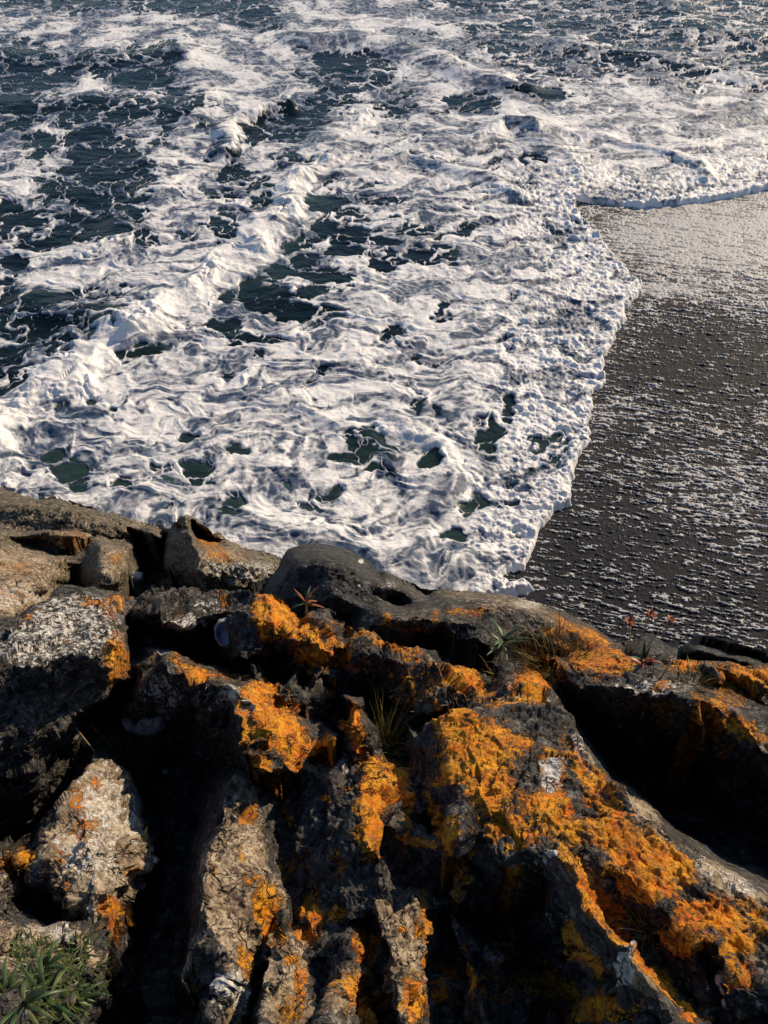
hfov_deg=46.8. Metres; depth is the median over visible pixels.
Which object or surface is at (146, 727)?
loose stone
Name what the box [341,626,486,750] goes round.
rock ridge
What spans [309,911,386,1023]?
rock column
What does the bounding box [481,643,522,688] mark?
grass tuft
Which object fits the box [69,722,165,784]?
grass tuft
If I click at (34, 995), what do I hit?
leafy plant
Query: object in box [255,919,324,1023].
rock column
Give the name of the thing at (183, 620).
rock ledge
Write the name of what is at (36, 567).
shore rock
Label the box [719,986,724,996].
loose stone
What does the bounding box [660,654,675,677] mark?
flower stalk
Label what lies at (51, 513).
shore rock
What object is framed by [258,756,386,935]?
rock wall
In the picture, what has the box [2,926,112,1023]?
ground cover
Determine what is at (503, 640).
leafy plant
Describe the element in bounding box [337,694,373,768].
rock fin
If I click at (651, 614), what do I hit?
flower stalk
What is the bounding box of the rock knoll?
[662,657,767,707]
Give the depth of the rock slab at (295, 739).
2.99 m
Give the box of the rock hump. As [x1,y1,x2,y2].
[358,570,623,677]
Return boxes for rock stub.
[0,851,32,913]
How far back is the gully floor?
3.03 m
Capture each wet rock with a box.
[622,633,681,665]
[679,635,767,665]
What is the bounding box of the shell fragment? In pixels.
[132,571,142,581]
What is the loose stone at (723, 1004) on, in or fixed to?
on the rock slope
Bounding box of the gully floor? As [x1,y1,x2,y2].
[0,645,767,1023]
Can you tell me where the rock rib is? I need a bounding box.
[181,766,290,1023]
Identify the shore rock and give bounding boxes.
[0,487,170,573]
[0,530,92,617]
[128,528,176,596]
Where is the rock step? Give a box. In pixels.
[377,631,500,676]
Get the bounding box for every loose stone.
[121,716,166,735]
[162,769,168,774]
[715,974,723,986]
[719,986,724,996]
[721,998,730,1009]
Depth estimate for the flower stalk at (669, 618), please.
3.47 m
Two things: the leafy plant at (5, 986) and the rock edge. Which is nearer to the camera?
the leafy plant at (5, 986)
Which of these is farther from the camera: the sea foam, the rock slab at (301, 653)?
the sea foam
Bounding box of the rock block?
[0,585,142,848]
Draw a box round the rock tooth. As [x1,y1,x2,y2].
[301,674,344,736]
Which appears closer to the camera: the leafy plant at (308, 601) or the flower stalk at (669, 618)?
the flower stalk at (669, 618)
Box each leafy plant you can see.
[0,952,49,995]
[0,977,70,1023]
[19,948,85,1023]
[30,937,73,969]
[74,981,105,1020]
[213,588,222,596]
[291,586,323,610]
[477,617,532,660]
[624,638,663,667]
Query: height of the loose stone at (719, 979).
0.023 m
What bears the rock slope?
on the cliff
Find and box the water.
[0,0,767,541]
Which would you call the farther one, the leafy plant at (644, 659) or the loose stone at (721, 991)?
the leafy plant at (644, 659)
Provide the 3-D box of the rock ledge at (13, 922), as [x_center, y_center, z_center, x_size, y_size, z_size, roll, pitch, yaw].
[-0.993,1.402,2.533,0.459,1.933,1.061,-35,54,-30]
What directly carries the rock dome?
on the cliff
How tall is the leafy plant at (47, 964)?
0.108 m
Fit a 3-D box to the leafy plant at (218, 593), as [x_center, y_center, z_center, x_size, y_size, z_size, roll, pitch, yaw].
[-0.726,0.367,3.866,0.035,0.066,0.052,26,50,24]
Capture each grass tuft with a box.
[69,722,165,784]
[338,691,422,766]
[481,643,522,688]
[490,606,611,705]
[617,890,672,966]
[666,656,720,698]
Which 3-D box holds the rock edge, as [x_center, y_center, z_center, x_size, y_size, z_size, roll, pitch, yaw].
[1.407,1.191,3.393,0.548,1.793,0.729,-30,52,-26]
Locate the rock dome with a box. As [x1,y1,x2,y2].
[252,543,376,631]
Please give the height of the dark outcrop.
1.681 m
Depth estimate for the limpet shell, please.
3.67 m
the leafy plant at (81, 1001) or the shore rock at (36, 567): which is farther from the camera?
the shore rock at (36, 567)
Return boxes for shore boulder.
[75,541,140,598]
[168,514,281,593]
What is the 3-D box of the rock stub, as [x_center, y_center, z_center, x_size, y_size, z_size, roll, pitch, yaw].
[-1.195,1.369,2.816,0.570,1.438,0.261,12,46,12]
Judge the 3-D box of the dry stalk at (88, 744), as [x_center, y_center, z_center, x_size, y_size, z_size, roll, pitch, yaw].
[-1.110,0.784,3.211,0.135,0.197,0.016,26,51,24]
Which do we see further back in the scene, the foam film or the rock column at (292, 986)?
the foam film
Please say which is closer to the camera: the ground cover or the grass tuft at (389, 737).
the ground cover
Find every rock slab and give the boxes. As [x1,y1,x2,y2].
[18,758,165,1018]
[234,682,327,799]
[254,592,344,712]
[393,662,767,979]
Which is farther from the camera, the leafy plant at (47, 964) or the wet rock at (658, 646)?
the wet rock at (658, 646)
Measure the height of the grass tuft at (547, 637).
0.185 m
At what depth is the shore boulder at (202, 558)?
7.07 m
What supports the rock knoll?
on the gully floor
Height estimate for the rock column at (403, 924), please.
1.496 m
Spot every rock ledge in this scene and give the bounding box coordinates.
[0,906,148,1023]
[124,585,268,675]
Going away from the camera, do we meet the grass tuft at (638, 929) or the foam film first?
the grass tuft at (638, 929)
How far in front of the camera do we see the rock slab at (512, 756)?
2.29 m
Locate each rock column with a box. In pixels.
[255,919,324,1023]
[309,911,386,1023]
[366,874,439,1023]
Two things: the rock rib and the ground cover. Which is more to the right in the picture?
the rock rib
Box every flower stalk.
[624,615,634,652]
[633,608,656,652]
[646,615,675,648]
[650,652,654,672]
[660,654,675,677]
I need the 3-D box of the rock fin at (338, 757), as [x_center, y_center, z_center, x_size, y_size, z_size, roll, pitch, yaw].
[-0.184,1.113,3.424,0.100,1.446,0.344,0,45,0]
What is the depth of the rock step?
4.73 m
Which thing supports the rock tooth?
on the gully floor
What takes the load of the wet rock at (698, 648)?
on the cliff
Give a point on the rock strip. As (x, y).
(400, 824)
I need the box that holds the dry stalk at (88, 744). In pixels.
[75,727,95,752]
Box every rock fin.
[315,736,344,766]
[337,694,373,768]
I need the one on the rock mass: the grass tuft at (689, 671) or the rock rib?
the grass tuft at (689, 671)
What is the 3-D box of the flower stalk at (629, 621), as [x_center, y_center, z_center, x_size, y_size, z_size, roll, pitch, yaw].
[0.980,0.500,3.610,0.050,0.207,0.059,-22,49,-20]
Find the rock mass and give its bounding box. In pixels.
[516,651,708,809]
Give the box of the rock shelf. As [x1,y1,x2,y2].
[121,648,272,786]
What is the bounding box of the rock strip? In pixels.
[357,746,466,923]
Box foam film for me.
[506,190,767,648]
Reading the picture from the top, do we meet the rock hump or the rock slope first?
the rock hump
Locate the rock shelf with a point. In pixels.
(192, 704)
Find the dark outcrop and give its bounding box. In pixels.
[424,819,710,1023]
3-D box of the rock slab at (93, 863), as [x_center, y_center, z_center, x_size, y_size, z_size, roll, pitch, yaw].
[-0.872,1.337,3.037,0.382,1.754,0.872,0,45,0]
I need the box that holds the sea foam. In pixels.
[0,0,767,595]
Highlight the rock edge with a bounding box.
[652,688,767,831]
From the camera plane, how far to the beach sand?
11.77 m
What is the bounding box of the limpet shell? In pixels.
[214,617,229,647]
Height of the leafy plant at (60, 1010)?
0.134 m
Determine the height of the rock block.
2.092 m
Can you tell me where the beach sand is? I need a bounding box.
[503,190,767,651]
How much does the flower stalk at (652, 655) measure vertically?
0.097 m
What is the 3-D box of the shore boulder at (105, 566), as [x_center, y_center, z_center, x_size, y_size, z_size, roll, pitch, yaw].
[-2.500,1.085,8.280,0.578,3.389,2.278,-13,46,-13]
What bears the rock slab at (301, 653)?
on the gully floor
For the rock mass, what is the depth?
3.26 m
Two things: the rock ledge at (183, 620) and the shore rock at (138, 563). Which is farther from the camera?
the shore rock at (138, 563)
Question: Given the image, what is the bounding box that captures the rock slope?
[639,927,767,1023]
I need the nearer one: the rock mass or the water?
the rock mass

